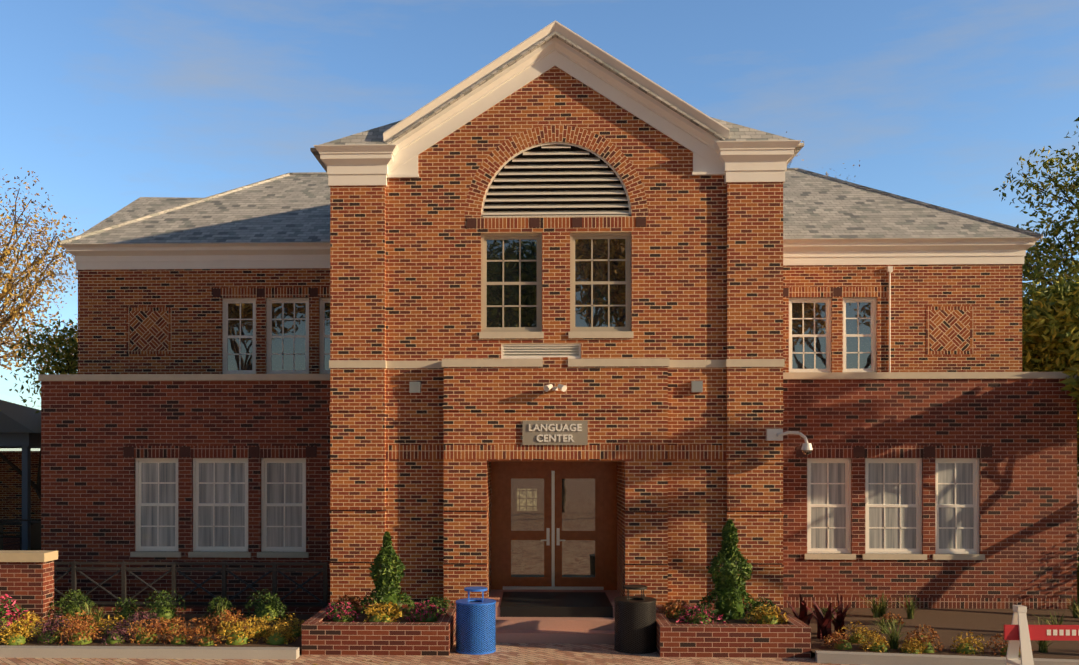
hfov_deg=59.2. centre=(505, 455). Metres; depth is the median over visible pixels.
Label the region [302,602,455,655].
planter
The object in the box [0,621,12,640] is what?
mum
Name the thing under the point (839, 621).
plant
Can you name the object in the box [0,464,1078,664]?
ground pavers
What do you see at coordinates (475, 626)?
blue trash can
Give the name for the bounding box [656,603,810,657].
planter
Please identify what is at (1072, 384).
tree wood
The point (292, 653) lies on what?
kerbs
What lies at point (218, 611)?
bed perennial
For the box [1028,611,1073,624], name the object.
bed grass
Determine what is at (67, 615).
mum
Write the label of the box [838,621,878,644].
mum
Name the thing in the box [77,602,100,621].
bed perennial
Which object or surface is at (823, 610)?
plant
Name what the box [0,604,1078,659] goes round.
planting bed soil
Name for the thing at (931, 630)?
mum
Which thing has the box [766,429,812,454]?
security camera
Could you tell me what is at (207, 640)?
mum
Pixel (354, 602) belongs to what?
flowering plant
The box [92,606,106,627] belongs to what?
bed perennial
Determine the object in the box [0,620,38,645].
mum
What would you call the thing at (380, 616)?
mum plant
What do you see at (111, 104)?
sky
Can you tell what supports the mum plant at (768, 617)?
on the planter at (742, 638)
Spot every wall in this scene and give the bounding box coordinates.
[0,451,40,534]
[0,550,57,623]
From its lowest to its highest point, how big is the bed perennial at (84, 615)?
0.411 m
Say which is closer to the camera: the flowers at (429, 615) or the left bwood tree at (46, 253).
the flowers at (429, 615)
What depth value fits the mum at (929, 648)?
14.70 m
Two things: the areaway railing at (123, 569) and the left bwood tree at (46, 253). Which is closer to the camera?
the areaway railing at (123, 569)
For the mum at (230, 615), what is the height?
0.458 m
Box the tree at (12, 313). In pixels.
[0,229,77,377]
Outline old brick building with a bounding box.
[38,20,1076,643]
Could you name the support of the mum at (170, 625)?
on the planting bed soil
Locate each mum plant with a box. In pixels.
[364,602,403,621]
[658,598,690,618]
[745,603,788,623]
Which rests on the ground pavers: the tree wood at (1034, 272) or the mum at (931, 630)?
the tree wood at (1034, 272)
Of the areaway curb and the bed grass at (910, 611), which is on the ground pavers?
the areaway curb
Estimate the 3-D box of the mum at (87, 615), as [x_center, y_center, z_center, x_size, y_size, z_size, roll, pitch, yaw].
[-7.195,2.843,16.237,0.652,0.433,0.671,0,0,2]
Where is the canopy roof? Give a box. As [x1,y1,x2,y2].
[0,400,40,432]
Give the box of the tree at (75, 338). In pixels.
[47,314,77,372]
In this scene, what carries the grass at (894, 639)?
on the planting bed soil
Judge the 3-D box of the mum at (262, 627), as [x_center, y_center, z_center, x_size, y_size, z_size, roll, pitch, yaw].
[-4.130,2.868,16.090,0.595,0.384,0.700,0,0,21]
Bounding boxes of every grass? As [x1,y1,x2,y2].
[859,595,891,617]
[869,593,902,616]
[869,616,904,633]
[873,617,913,648]
[891,595,930,618]
[1009,617,1053,652]
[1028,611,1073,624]
[1053,596,1078,617]
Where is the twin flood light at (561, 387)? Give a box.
[543,384,566,391]
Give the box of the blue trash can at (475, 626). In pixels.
[456,586,495,654]
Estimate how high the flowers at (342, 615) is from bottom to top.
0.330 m
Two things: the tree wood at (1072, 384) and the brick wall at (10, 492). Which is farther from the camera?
the brick wall at (10, 492)
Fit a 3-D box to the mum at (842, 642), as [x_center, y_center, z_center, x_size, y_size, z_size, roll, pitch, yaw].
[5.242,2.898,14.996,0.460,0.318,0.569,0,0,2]
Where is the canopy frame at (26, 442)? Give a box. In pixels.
[0,433,40,549]
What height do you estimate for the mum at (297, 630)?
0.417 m
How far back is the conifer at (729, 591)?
15.97 m
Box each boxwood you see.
[46,589,96,620]
[112,597,144,619]
[143,590,185,621]
[204,596,236,618]
[243,589,288,621]
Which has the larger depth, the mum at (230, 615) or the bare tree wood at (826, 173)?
the bare tree wood at (826, 173)
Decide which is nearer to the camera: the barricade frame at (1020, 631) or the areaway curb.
the barricade frame at (1020, 631)
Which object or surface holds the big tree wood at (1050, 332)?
on the ground pavers
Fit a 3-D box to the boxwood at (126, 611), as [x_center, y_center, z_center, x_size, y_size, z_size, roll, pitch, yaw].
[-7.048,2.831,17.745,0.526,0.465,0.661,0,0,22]
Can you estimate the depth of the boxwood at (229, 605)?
17.75 m
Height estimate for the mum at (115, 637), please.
0.345 m
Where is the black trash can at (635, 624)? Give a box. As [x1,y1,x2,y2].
[614,585,656,653]
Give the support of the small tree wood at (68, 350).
on the ground pavers
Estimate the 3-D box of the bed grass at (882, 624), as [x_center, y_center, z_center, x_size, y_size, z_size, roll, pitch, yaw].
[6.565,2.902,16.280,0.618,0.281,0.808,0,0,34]
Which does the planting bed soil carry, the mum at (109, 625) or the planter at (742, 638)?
the mum at (109, 625)
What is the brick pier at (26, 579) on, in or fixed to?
on the ground pavers
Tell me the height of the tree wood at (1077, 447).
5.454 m
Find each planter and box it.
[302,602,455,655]
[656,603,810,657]
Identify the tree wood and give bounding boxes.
[0,319,77,500]
[786,132,859,180]
[993,117,1078,305]
[1022,275,1078,416]
[1059,366,1078,407]
[1077,402,1078,487]
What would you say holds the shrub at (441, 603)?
on the planter at (322, 634)
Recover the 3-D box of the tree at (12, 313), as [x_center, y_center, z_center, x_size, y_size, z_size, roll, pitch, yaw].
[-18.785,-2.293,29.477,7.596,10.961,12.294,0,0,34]
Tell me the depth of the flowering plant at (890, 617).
17.18 m
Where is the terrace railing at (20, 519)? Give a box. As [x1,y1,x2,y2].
[0,519,40,520]
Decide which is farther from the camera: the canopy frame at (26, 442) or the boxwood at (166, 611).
the canopy frame at (26, 442)
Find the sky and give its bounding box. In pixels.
[0,0,1078,450]
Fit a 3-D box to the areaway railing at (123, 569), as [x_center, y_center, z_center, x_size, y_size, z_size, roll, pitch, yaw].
[-6.425,2.503,18.380,5.970,0.880,0.070,0,0,2]
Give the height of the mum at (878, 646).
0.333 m
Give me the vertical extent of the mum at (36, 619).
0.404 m
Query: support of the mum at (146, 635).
on the planting bed soil
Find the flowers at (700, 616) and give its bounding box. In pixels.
[676,604,728,623]
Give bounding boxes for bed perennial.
[74,602,93,620]
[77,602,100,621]
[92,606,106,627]
[208,599,232,622]
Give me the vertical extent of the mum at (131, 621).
0.440 m
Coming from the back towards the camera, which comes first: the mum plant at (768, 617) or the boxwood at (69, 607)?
the boxwood at (69, 607)
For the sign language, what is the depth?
17.03 m
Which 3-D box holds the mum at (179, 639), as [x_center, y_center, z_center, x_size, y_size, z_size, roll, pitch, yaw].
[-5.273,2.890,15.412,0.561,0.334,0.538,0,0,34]
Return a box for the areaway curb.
[54,606,322,613]
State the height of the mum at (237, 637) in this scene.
0.453 m
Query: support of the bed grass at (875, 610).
on the planting bed soil
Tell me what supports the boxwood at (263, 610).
on the planting bed soil
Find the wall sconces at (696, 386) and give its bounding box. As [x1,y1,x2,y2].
[409,381,702,392]
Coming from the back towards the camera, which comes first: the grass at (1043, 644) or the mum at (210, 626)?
the mum at (210, 626)
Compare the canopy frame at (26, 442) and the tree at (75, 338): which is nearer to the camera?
the canopy frame at (26, 442)
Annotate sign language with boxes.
[522,421,587,444]
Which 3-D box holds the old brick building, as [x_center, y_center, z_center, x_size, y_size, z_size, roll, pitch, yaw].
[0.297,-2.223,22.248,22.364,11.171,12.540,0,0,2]
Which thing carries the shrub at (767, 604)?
on the planter at (742, 638)
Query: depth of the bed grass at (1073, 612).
17.79 m
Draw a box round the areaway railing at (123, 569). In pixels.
[54,561,327,607]
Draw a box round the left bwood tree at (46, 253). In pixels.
[0,168,84,330]
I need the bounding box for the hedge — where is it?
[1077,500,1078,604]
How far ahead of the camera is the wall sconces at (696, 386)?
17.23 m
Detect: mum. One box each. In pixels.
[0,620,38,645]
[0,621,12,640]
[13,611,47,634]
[30,615,72,643]
[52,613,78,632]
[53,616,103,645]
[68,610,106,634]
[93,613,128,635]
[101,622,137,644]
[114,611,160,636]
[125,617,168,643]
[152,615,190,633]
[164,624,199,644]
[187,626,221,645]
[189,614,218,634]
[205,607,249,635]
[214,617,260,644]
[242,613,279,637]
[263,622,297,644]
[273,613,306,636]
[821,630,851,649]
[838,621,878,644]
[857,630,889,651]
[904,624,939,645]
[904,632,943,652]
[949,630,987,653]
[986,633,1033,656]
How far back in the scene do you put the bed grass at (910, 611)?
17.68 m
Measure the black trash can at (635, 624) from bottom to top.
1.035 m
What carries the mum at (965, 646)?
on the planting bed soil
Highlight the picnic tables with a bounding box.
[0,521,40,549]
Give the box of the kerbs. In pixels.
[0,645,1078,664]
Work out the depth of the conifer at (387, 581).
16.18 m
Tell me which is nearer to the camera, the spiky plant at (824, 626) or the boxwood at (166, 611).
the spiky plant at (824, 626)
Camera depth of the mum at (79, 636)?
15.28 m
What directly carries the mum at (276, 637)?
on the planting bed soil
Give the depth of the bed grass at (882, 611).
17.87 m
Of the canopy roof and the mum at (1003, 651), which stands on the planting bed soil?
the mum at (1003, 651)
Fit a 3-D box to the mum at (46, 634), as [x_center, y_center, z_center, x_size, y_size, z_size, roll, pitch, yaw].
[-7.421,2.842,15.610,0.697,0.440,0.664,0,0,2]
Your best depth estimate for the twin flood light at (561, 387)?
16.87 m
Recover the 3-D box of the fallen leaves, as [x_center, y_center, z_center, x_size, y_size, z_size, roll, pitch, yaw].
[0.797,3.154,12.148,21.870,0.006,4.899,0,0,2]
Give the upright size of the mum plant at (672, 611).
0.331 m
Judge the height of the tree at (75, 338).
10.233 m
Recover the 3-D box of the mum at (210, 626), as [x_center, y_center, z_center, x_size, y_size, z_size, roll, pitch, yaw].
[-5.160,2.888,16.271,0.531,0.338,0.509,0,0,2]
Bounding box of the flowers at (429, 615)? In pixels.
[405,600,448,621]
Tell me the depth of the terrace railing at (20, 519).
21.68 m
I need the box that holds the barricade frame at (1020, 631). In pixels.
[1004,605,1078,664]
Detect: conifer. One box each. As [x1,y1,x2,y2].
[357,531,417,616]
[695,519,762,619]
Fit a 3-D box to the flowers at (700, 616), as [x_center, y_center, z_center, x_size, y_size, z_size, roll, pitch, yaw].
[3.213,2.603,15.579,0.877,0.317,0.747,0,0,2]
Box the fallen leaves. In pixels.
[17,658,831,664]
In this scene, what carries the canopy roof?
on the canopy frame at (26, 442)
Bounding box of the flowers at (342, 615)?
[325,601,359,621]
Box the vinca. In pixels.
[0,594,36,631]

